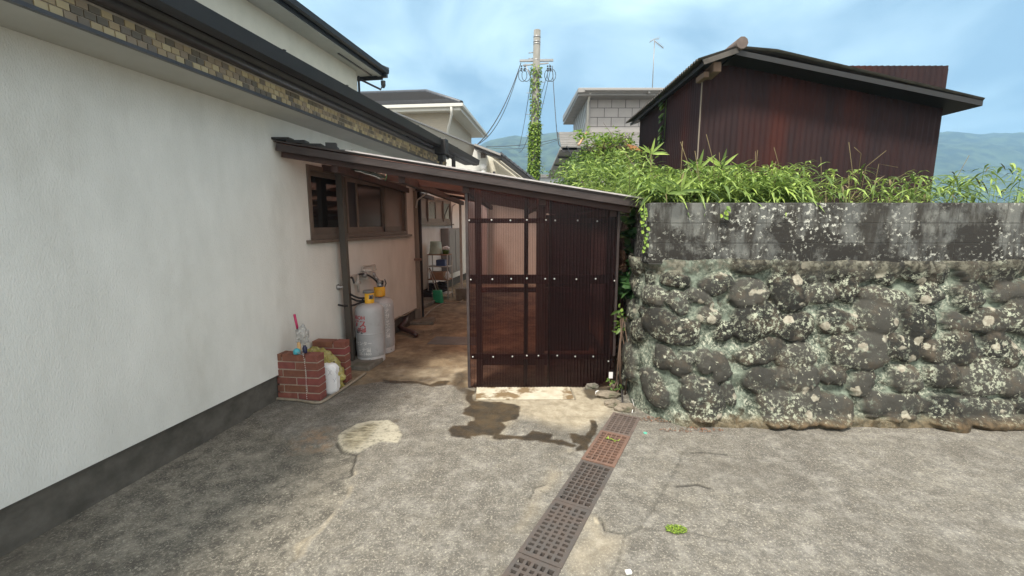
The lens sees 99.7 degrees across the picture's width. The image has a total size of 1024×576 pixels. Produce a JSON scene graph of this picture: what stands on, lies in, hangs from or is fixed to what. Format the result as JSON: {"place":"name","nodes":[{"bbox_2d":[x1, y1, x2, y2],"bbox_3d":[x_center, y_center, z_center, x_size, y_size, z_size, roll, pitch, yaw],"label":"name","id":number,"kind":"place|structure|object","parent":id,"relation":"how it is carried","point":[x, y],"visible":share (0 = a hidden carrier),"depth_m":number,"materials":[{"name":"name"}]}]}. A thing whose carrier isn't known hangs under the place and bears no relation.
{"place":"outdoors","nodes":[
{"label":"outdoors","id":0,"kind":"place"},
{"bbox_2d":[360,89,487,142],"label":"beige house","id":1,"kind":"structure","parent":0,"point":[448,115],"depth_m":17.50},
{"bbox_2d":[0,280,1023,575],"bbox_3d":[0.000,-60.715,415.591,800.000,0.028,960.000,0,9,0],"label":"ground","id":2,"kind":"structure","parent":0,"point":[410,456],"depth_m":2.56,"materials":[{"name":"concrete"}]},
{"bbox_2d":[0,0,479,557],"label":"white house","id":3,"kind":"structure","parent":2,"relation":"on","point":[170,262],"depth_m":2.77,"materials":[{"name":"paint"}]},
{"bbox_2d":[306,164,411,243],"bbox_3d":[-1.810,-0.995,5.387,0.125,0.770,2.450,2,9,10],"label":"window","id":4,"kind":"structure","parent":3,"relation":"in","point":[375,211],"depth_m":5.12,"materials":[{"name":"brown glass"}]},
{"bbox_2d":[350,264,378,291],"bbox_3d":[-1.781,-0.108,5.176,0.148,0.299,0.794,2,9,10],"label":"gas regulator","id":5,"kind":"object","parent":3,"relation":"attached to","point":[366,271],"visible":0.95,"depth_m":5.22,"materials":[{"name":"grey metal"}]},
{"bbox_2d":[358,273,376,282],"bbox_3d":[-1.729,-0.108,5.212,0.022,0.163,0.294,7,11,37],"label":"gas hose","id":6,"kind":"object","parent":5,"relation":"attached to","point":[373,278],"visible":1,"depth_m":5.22,"materials":[{"name":"black rubber"}]},
{"bbox_2d":[421,197,453,225],"bbox_3d":[-1.725,-1.740,9.845,0.125,0.620,2.190,2,9,10],"label":"window","id":7,"kind":"structure","parent":3,"relation":"in","point":[437,211],"depth_m":9.79,"materials":[{"name":"brown glass"}]},
{"bbox_2d":[441,204,459,273],"bbox_3d":[-1.475,-1.244,10.671,0.209,1.694,1.103,2,9,10],"label":"meter box","id":8,"kind":"object","parent":3,"relation":"attached to","point":[450,238],"visible":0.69,"depth_m":10.39,"materials":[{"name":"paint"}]},
{"bbox_2d":[449,230,459,271],"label":"door","id":9,"kind":"structure","parent":8,"relation":"in","point":[453,234],"depth_m":10.55,"materials":[{"name":"paint"}]},
{"bbox_2d":[277,351,326,400],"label":"brick pier","id":10,"kind":"structure","parent":2,"relation":"on","point":[295,380],"depth_m":3.90,"materials":[{"name":"red brick"}]},
{"bbox_2d":[293,348,300,354],"bbox_3d":[-1.931,0.567,3.877,0.064,0.050,0.062,0,9,0],"label":"cyan jar","id":11,"kind":"object","parent":10,"relation":"on","point":[295,350],"visible":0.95,"depth_m":3.85,"materials":[{"name":"teal plastic"}]},
{"bbox_2d":[302,345,306,352],"bbox_3d":[-1.873,0.553,3.905,0.040,0.070,0.040,0,9,0],"label":"navy bottle","id":12,"kind":"object","parent":10,"relation":"on","point":[304,348],"visible":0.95,"depth_m":3.89,"materials":[{"name":"blue plastic"}]},
{"bbox_2d":[276,372,366,403],"bbox_3d":[-2.009,0.993,4.073,1.304,0.026,0.662,-4,9,-25],"label":"concrete slab","id":13,"kind":"object","parent":2,"relation":"on","point":[327,398],"visible":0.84,"depth_m":3.93,"materials":[{"name":"grey concrete"}]},
{"bbox_2d":[324,362,339,393],"bbox_3d":[-1.710,0.867,4.063,0.221,0.300,0.181,0,9,0],"label":"white paper bag","id":14,"kind":"object","parent":13,"relation":"on","point":[332,381],"visible":0.72,"depth_m":4.06,"materials":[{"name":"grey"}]},
{"bbox_2d":[307,346,345,388],"bbox_3d":[-1.817,0.804,4.174,0.429,0.498,0.275,0,9,0],"label":"yellow plastic bag","id":15,"kind":"object","parent":2,"relation":"on","point":[329,357],"visible":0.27,"depth_m":4.16,"materials":[{"name":"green plastic"}]},
{"bbox_2d":[309,338,351,382],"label":"brick pier","id":16,"kind":"structure","parent":2,"relation":"on","point":[339,349],"depth_m":4.32,"materials":[{"name":"red brick"}]},
{"bbox_2d":[350,356,382,370],"bbox_3d":[-1.740,0.857,4.922,0.420,0.055,0.340,2,9,10],"label":"footing","id":17,"kind":"object","parent":2,"relation":"on","point":[361,365],"visible":0.53,"depth_m":4.83,"materials":[{"name":"concrete"}]},
{"bbox_2d":[352,290,385,360],"bbox_3d":[-1.660,0.436,5.051,0.331,0.832,0.331,6,10,33],"label":"gas cylinder","id":18,"kind":"object","parent":2,"relation":"on","point":[369,328],"visible":0.99,"depth_m":4.93,"materials":[{"name":"paint"}]},
{"bbox_2d":[338,301,362,306],"bbox_3d":[-1.808,0.181,4.846,0.022,0.056,0.327,6,10,33],"label":"gas hose","id":19,"kind":"object","parent":18,"relation":"attached to","point":[341,305],"visible":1,"depth_m":4.84,"materials":[{"name":"black rubber"}]},
{"bbox_2d":[350,293,364,298],"bbox_3d":[-1.747,0.092,4.890,0.022,0.090,0.193,6,11,36],"label":"gas hose","id":20,"kind":"object","parent":18,"relation":"attached to","point":[357,297],"visible":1,"depth_m":4.88,"materials":[{"name":"black rubber"}]},
{"bbox_2d":[374,279,394,353],"bbox_3d":[-1.645,0.341,5.410,0.332,0.912,0.332,0,9,0],"label":"gas cylinder","id":21,"kind":"object","parent":2,"relation":"on","point":[386,303],"visible":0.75,"depth_m":5.33,"materials":[{"name":"paint"}]},
{"bbox_2d":[410,317,434,324],"bbox_3d":[-1.470,0.536,7.007,0.420,0.055,0.340,-1,9,-6],"label":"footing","id":22,"kind":"object","parent":2,"relation":"on","point":[426,321],"visible":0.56,"depth_m":6.86,"materials":[{"name":"concrete"}]},
{"bbox_2d":[423,283,432,296],"bbox_3d":[-1.834,0.053,9.421,0.240,0.300,0.400,0,9,0],"label":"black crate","id":23,"kind":"object","parent":2,"relation":"on","point":[426,293],"visible":0.38,"depth_m":9.24,"materials":[{"name":"black plastic"}]},
{"bbox_2d":[424,297,435,308],"bbox_3d":[-1.857,0.352,8.204,0.420,0.070,1.700,2,9,10],"label":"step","id":24,"kind":"object","parent":2,"relation":"on","point":[429,301],"visible":0.09,"depth_m":8.57,"materials":[{"name":"concrete"}]},
{"bbox_2d":[426,265,443,302],"bbox_3d":[-1.573,-0.081,8.738,0.357,0.764,0.148,2,9,12],"label":"green dustpan","id":25,"kind":"object","parent":2,"relation":"on","point":[438,296],"visible":0.91,"depth_m":8.71,"materials":[{"name":"green plastic"}]},
{"bbox_2d":[427,254,452,298],"bbox_3d":[-1.550,-0.260,9.315,0.464,0.950,0.324,2,9,10],"label":"storage rack","id":26,"kind":"object","parent":2,"relation":"on","point":[447,292],"visible":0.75,"depth_m":9.19,"materials":[{"name":"grey metal"}]},
{"bbox_2d":[429,241,442,253],"bbox_3d":[-1.629,-0.865,9.238,0.296,0.270,0.296,0,9,0],"label":"bucket","id":27,"kind":"object","parent":26,"relation":"on","point":[435,247],"visible":0.98,"depth_m":9.13,"materials":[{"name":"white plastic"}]},
{"bbox_2d":[430,271,446,278],"bbox_3d":[-1.584,-0.280,9.318,0.290,0.150,0.240,2,9,10],"label":"cardboard box","id":28,"kind":"object","parent":26,"relation":"on","point":[439,274],"visible":0.68,"depth_m":9.20,"materials":[{"name":"brown cardboard"}]},
{"bbox_2d":[432,281,448,291],"bbox_3d":[-1.556,-0.025,9.339,0.378,0.235,0.253,0,9,0],"label":"dark bag","id":29,"kind":"object","parent":26,"relation":"on","point":[442,285],"visible":0.74,"depth_m":9.27,"materials":[{"name":"black plastic"}]},
{"bbox_2d":[436,259,446,265],"bbox_3d":[-1.501,-0.545,9.263,0.200,0.130,0.200,2,9,10],"label":"storage box","id":30,"kind":"object","parent":26,"relation":"on","point":[441,262],"visible":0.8,"depth_m":9.17,"materials":[{"name":"blue plastic"}]},
{"bbox_2d":[442,246,449,253],"bbox_3d":[-1.405,-0.812,9.206,0.164,0.176,0.148,0,9,0],"label":"plant basket","id":31,"kind":"object","parent":26,"relation":"on","point":[446,249],"visible":0.93,"depth_m":9.16,"materials":[{"name":"pink plant"}]},
{"bbox_2d":[424,299,462,316],"bbox_3d":[-1.268,0.324,8.549,0.301,0.027,2.730,3,9,16],"label":"floor hose","id":32,"kind":"object","parent":2,"relation":"on","point":[441,304],"visible":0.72,"depth_m":8.47,"materials":[{"name":"rubber"}]},
{"bbox_2d":[427,336,466,344],"bbox_3d":[-0.762,0.722,5.925,0.711,0.014,0.381,1,9,5],"label":"cover plate","id":33,"kind":"object","parent":2,"relation":"on","point":[442,340],"visible":0.56,"depth_m":5.91,"materials":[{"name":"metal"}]},
{"bbox_2d":[271,137,648,386],"bbox_3d":[-0.500,-0.775,8.067,3.461,2.339,8.415,0,9,0],"label":"lean to shed","id":34,"kind":"object","parent":2,"relation":"on","point":[542,261],"visible":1,"depth_m":4.09,"materials":[{"name":"brown"}]},
{"bbox_2d":[351,169,386,180],"bbox_3d":[-1.552,-1.161,4.218,0.683,0.234,0.092,0,9,0],"label":"rolled plastic sheet","id":35,"kind":"object","parent":34,"relation":"hanging from","point":[380,176],"visible":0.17,"depth_m":4.20,"materials":[{"name":"grey plastic"}]},
{"bbox_2d":[455,287,465,300],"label":"concrete block","id":36,"kind":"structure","parent":2,"relation":"on","point":[460,293],"depth_m":9.02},
{"bbox_2d":[395,112,535,179],"bbox_3d":[-1.128,-2.268,12.006,5.497,4.123,2.334,-7,11,-37],"label":"annex","id":37,"kind":"object","parent":2,"relation":"on","point":[494,162],"visible":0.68,"depth_m":11.87,"materials":[{"name":"white paint"}]},
{"bbox_2d":[476,387,573,399],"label":"inspection slab","id":38,"kind":"structure","parent":2,"relation":"on","point":[515,393],"depth_m":4.09,"materials":[{"name":"concrete"}]},
{"bbox_2d":[518,29,555,180],"bbox_3d":[0.915,-5.180,16.456,1.299,8.570,0.652,-4,9,-23],"label":"utility pole","id":39,"kind":"object","parent":2,"relation":"on","point":[534,152],"visible":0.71,"depth_m":16.07,"materials":[{"name":"plant"}]},
{"bbox_2d":[477,63,520,144],"bbox_3d":[-0.339,-6.207,14.189,0.029,3.634,4.328,3,9,18],"label":"overhead cable","id":40,"kind":"object","parent":39,"relation":"attached to","point":[502,108],"visible":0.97,"depth_m":14.19,"materials":[{"name":"grey plastic"}]},
{"bbox_2d":[478,68,519,143],"bbox_3d":[-0.336,-6.177,14.193,0.022,3.523,4.303,3,9,17],"label":"overhead cable","id":41,"kind":"object","parent":39,"relation":"attached to","point":[503,112],"visible":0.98,"depth_m":14.43,"materials":[{"name":"grey plastic"}]},
{"bbox_2d":[519,82,530,145],"bbox_3d":[0.661,-10.124,27.301,0.025,1.383,23.002,0,9,0],"label":"overhead cable","id":42,"kind":"object","parent":39,"relation":"attached to","point":[525,114],"visible":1,"depth_m":20.78,"materials":[{"name":"grey plastic"}]},
{"bbox_2d":[552,66,557,138],"bbox_3d":[1.550,-6.652,15.438,0.034,2.920,1.521,-1,9,-4],"label":"overhead cable","id":43,"kind":"object","parent":39,"relation":"attached to","point":[554,100],"visible":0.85,"depth_m":15.62,"materials":[{"name":"grey plastic"}]},
{"bbox_2d":[585,383,598,388],"bbox_3d":[0.780,0.964,4.261,0.149,0.076,0.120,0,9,0],"label":"rock","id":44,"kind":"object","parent":2,"relation":"on","point":[591,386],"visible":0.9,"depth_m":4.21,"materials":[{"name":"stone"}]},
{"bbox_2d":[548,88,662,185],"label":"grey house","id":45,"kind":"structure","parent":2,"relation":"on","point":[595,109],"depth_m":15.21,"materials":[{"name":"grey concrete"}]},
{"bbox_2d":[557,132,575,161],"bbox_3d":[1.719,-4.729,14.435,0.345,1.190,1.267,-4,10,-27],"label":"overhead cable","id":46,"kind":"object","parent":45,"relation":"attached to","point":[566,146],"visible":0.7,"depth_m":14.33,"materials":[{"name":"grey plastic"}]},
{"bbox_2d":[649,37,663,87],"bbox_3d":[5.304,-8.161,15.966,0.536,2.222,0.240,0,9,0],"label":"tv antenna","id":47,"kind":"object","parent":45,"relation":"on","point":[659,45],"visible":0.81,"depth_m":15.90,"materials":[{"name":"white metal"}]},
{"bbox_2d":[594,390,620,398],"bbox_3d":[0.895,0.997,4.026,0.257,0.087,0.126,0,9,0],"label":"rock","id":48,"kind":"object","parent":2,"relation":"on","point":[606,394],"visible":0.91,"depth_m":3.98,"materials":[{"name":"beige stone"}]},
{"bbox_2d":[604,399,621,407],"bbox_3d":[0.896,1.026,3.830,0.164,0.075,0.109,0,9,0],"label":"rock","id":49,"kind":"object","parent":2,"relation":"on","point":[611,403],"visible":0.82,"depth_m":3.80,"materials":[{"name":"beige stone"}]},
{"bbox_2d":[606,378,622,391],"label":"weed","id":50,"kind":"object","parent":2,"relation":"on","point":[614,388],"visible":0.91,"depth_m":4.08,"materials":[{"name":"green plant"}]},
{"bbox_2d":[611,304,628,394],"bbox_3d":[1.016,0.581,4.109,0.139,0.875,0.225,-4,9,-25],"label":"shade plant","id":51,"kind":"object","parent":2,"relation":"on","point":[619,361],"visible":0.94,"depth_m":4.06,"materials":[{"name":"green plant"}]},
{"bbox_2d":[614,403,634,412],"bbox_3d":[0.968,1.041,3.731,0.183,0.099,0.106,0,9,0],"label":"rock","id":52,"kind":"object","parent":2,"relation":"on","point":[625,407],"visible":0.93,"depth_m":3.70,"materials":[{"name":"beige stone"}]},
{"bbox_2d":[617,207,636,360],"bbox_3d":[1.179,0.072,4.353,0.475,1.809,0.536,4,10,27],"label":"shade plant","id":53,"kind":"object","parent":2,"relation":"on","point":[624,287],"visible":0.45,"depth_m":4.22,"materials":[{"name":"green plant"}]},
{"bbox_2d":[625,569,631,574],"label":"white scrap","id":54,"kind":"object","parent":2,"relation":"on","point":[628,571],"visible":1,"depth_m":1.99,"materials":[{"name":"white paper"}]},
{"bbox_2d":[640,416,671,421],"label":"leaf litter","id":55,"kind":"object","parent":2,"relation":"on","point":[655,419],"visible":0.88,"depth_m":3.53,"materials":[{"name":"brown plant"}]},
{"bbox_2d":[665,524,686,534],"bbox_3d":[0.866,1.268,2.275,0.120,0.011,0.079,0,9,0],"label":"moss patch","id":56,"kind":"object","parent":2,"relation":"on","point":[675,529],"visible":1,"depth_m":2.28,"materials":[{"name":"green plant"}]},
{"bbox_2d":[659,427,722,431],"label":"leaf litter","id":57,"kind":"object","parent":2,"relation":"on","point":[693,429],"visible":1,"depth_m":3.36,"materials":[{"name":"brown plant"}]},
{"bbox_2d":[614,203,1023,432],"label":"retaining wall","id":58,"kind":"structure","parent":2,"relation":"on","point":[802,316],"depth_m":3.46,"materials":[{"name":"grey stone"}]},
{"bbox_2d":[650,172,689,202],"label":"bamboo sprig","id":59,"kind":"object","parent":58,"relation":"on","point":[659,187],"visible":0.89,"depth_m":3.55,"materials":[{"name":"green plant"}]},
{"bbox_2d":[664,170,705,202],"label":"bamboo sprig","id":60,"kind":"object","parent":58,"relation":"on","point":[672,183],"visible":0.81,"depth_m":3.55,"materials":[{"name":"green plant"}]},
{"bbox_2d":[640,202,730,252],"bbox_3d":[1.391,-0.487,3.497,0.728,0.413,0.044,0,9,0],"label":"climbing vine","id":61,"kind":"object","parent":58,"relation":"attached to","point":[648,228],"visible":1,"depth_m":3.49,"materials":[{"name":"green plant"}]},
{"bbox_2d":[486,139,555,146],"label":"overhead cable","id":62,"kind":"object","parent":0,"point":[516,145],"visible":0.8,"depth_m":57.79,"materials":[{"name":"grey plastic"}]},
{"bbox_2d":[540,174,561,182],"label":"house","id":63,"kind":"structure","parent":0,"point":[544,177],"depth_m":43.85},
{"bbox_2d":[297,0,1023,144],"label":"sky","id":64,"kind":"structure","parent":0,"point":[471,52],"materials":[{"name":"blue"}]},
{"bbox_2d":[480,131,1023,202],"bbox_3d":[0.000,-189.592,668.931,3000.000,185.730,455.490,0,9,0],"label":"hills","id":65,"kind":"structure","parent":0,"point":[955,150],"depth_m":635.15,"materials":[{"name":"green plant"}]},
{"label":"upper ground","id":66,"kind":"structure","parent":0,"visible":0},
{"bbox_2d":[546,156,609,191],"bbox_3d":[1.198,-1.688,7.485,1.290,1.165,1.502,0,9,0],"label":"round shrub","id":67,"kind":"object","parent":66,"relation":"on","point":[566,182],"visible":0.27,"depth_m":7.33,"materials":[{"name":"green plant"}]},
{"bbox_2d":[559,145,606,177],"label":"dark shrub","id":68,"kind":"object","parent":66,"relation":"on","point":[584,153],"visible":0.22,"depth_m":8.54,"materials":[{"name":"green plant"}]},
{"bbox_2d":[552,154,648,192],"bbox_3d":[1.389,-1.334,5.978,1.685,0.913,1.049,0,9,0],"label":"shrub","id":69,"kind":"object","parent":66,"relation":"on","point":[612,173],"visible":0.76,"depth_m":5.89,"materials":[{"name":"green plant"}]},
{"bbox_2d":[569,124,641,187],"bbox_3d":[1.845,-2.194,8.219,1.555,1.748,1.361,0,9,0],"label":"arched shrub","id":70,"kind":"object","parent":66,"relation":"on","point":[608,141],"visible":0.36,"depth_m":8.10,"materials":[{"name":"green plant"}]},
{"bbox_2d":[627,144,641,151],"bbox_3d":[2.236,-2.559,7.902,0.180,0.025,0.280,3,36,-18],"label":"rusty sheet scrap","id":71,"kind":"object","parent":70,"relation":"on","point":[631,147],"visible":0.57,"depth_m":7.87,"materials":[{"name":"orange metal"}]},
{"bbox_2d":[569,143,664,191],"bbox_3d":[1.658,-1.656,6.808,1.566,1.302,1.162,0,9,0],"label":"shrub","id":72,"kind":"object","parent":66,"relation":"on","point":[635,159],"visible":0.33,"depth_m":6.70,"materials":[{"name":"green plant"}]},
{"bbox_2d":[639,139,668,174],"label":"bamboo sprig","id":73,"kind":"object","parent":66,"relation":"on","point":[654,150],"visible":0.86,"depth_m":5.28,"materials":[{"name":"green plant"}]},
{"bbox_2d":[683,149,720,178],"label":"bamboo sprig","id":74,"kind":"object","parent":66,"relation":"on","point":[700,160],"visible":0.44,"depth_m":4.43,"materials":[{"name":"green plant"}]},
{"bbox_2d":[706,149,742,198],"bbox_3d":[2.129,-1.083,4.317,0.387,0.622,0.146,2,9,11],"label":"bamboo sprig","id":75,"kind":"object","parent":66,"relation":"on","point":[716,163],"visible":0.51,"depth_m":4.33,"materials":[{"name":"green plant"}]},
{"bbox_2d":[626,36,984,202],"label":"rusty shed","id":76,"kind":"structure","parent":66,"relation":"on","point":[741,99],"depth_m":5.64,"materials":[{"name":"rust iron"},{"name":"wood"}]},
{"bbox_2d":[657,95,666,144],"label":"hanging vine","id":77,"kind":"object","parent":76,"relation":"hanging from","point":[660,130],"visible":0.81,"depth_m":6.89,"materials":[{"name":"green plant"}]},
{"bbox_2d":[621,134,1008,202],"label":"dry leaves","id":78,"kind":"object","parent":66,"relation":"on","point":[850,198],"visible":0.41,"depth_m":4.06,"materials":[{"name":"plant"}]},
{"bbox_2d":[610,157,1023,217],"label":"bamboo grass","id":79,"kind":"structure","parent":66,"relation":"on","point":[760,186],"depth_m":3.89,"materials":[{"name":"green plant"}]},
{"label":"drain channel","id":80,"kind":"structure","parent":0,"visible":0},
{"bbox_2d":[502,552,560,575],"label":"drain grating","id":81,"kind":"object","parent":80,"relation":"on","point":[527,565],"visible":0.98,"depth_m":2.02,"materials":[{"name":"metal"}]},
{"bbox_2d":[518,499,591,568],"bbox_3d":[0.238,1.285,2.274,0.228,0.026,0.459,4,10,27],"label":"drain grating","id":82,"kind":"object","parent":80,"relation":"on","point":[553,538],"visible":0.97,"depth_m":2.25,"materials":[{"name":"metal"}]},
{"bbox_2d":[554,459,613,510],"bbox_3d":[0.461,1.224,2.692,0.228,0.026,0.484,4,10,27],"label":"drain grating","id":83,"kind":"object","parent":80,"relation":"on","point":[584,486],"visible":0.94,"depth_m":2.67,"materials":[{"name":"metal"}]},
{"bbox_2d":[581,430,629,467],"bbox_3d":[0.685,1.156,3.111,0.228,0.026,0.464,4,10,27],"label":"drain grating","id":84,"kind":"object","parent":80,"relation":"on","point":[601,450],"visible":0.91,"depth_m":3.09,"materials":[{"name":"metal"}]},
{"bbox_2d":[601,412,640,436],"bbox_3d":[0.882,1.105,3.482,0.228,0.026,0.369,4,10,27],"label":"drain grating","id":85,"kind":"object","parent":80,"relation":"on","point":[623,424],"visible":0.89,"depth_m":3.47,"materials":[{"name":"grey metal"}]},
{"bbox_3d":[-1.918,0.537,3.893,0.032,0.105,0.032,0,9,0],"label":"wooden handle","id":86,"kind":"object","parent":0,"visible":0},
{"bbox_2d":[295,324,308,344],"bbox_3d":[-1.899,0.422,3.904,0.115,0.200,0.116,0,9,0],"label":"clear plastic bag","id":87,"kind":"object","parent":86,"relation":"on","point":[302,334],"visible":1,"depth_m":3.88,"materials":[{"name":"clear plastic"}]},
{"bbox_2d":[293,314,297,328],"bbox_3d":[-1.946,0.328,3.900,0.065,0.186,0.022,6,10,33],"label":"garden tool","id":88,"kind":"object","parent":87,"relation":"in","point":[295,320],"visible":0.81,"depth_m":3.89,"materials":[{"name":"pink plastic"}]}
]}

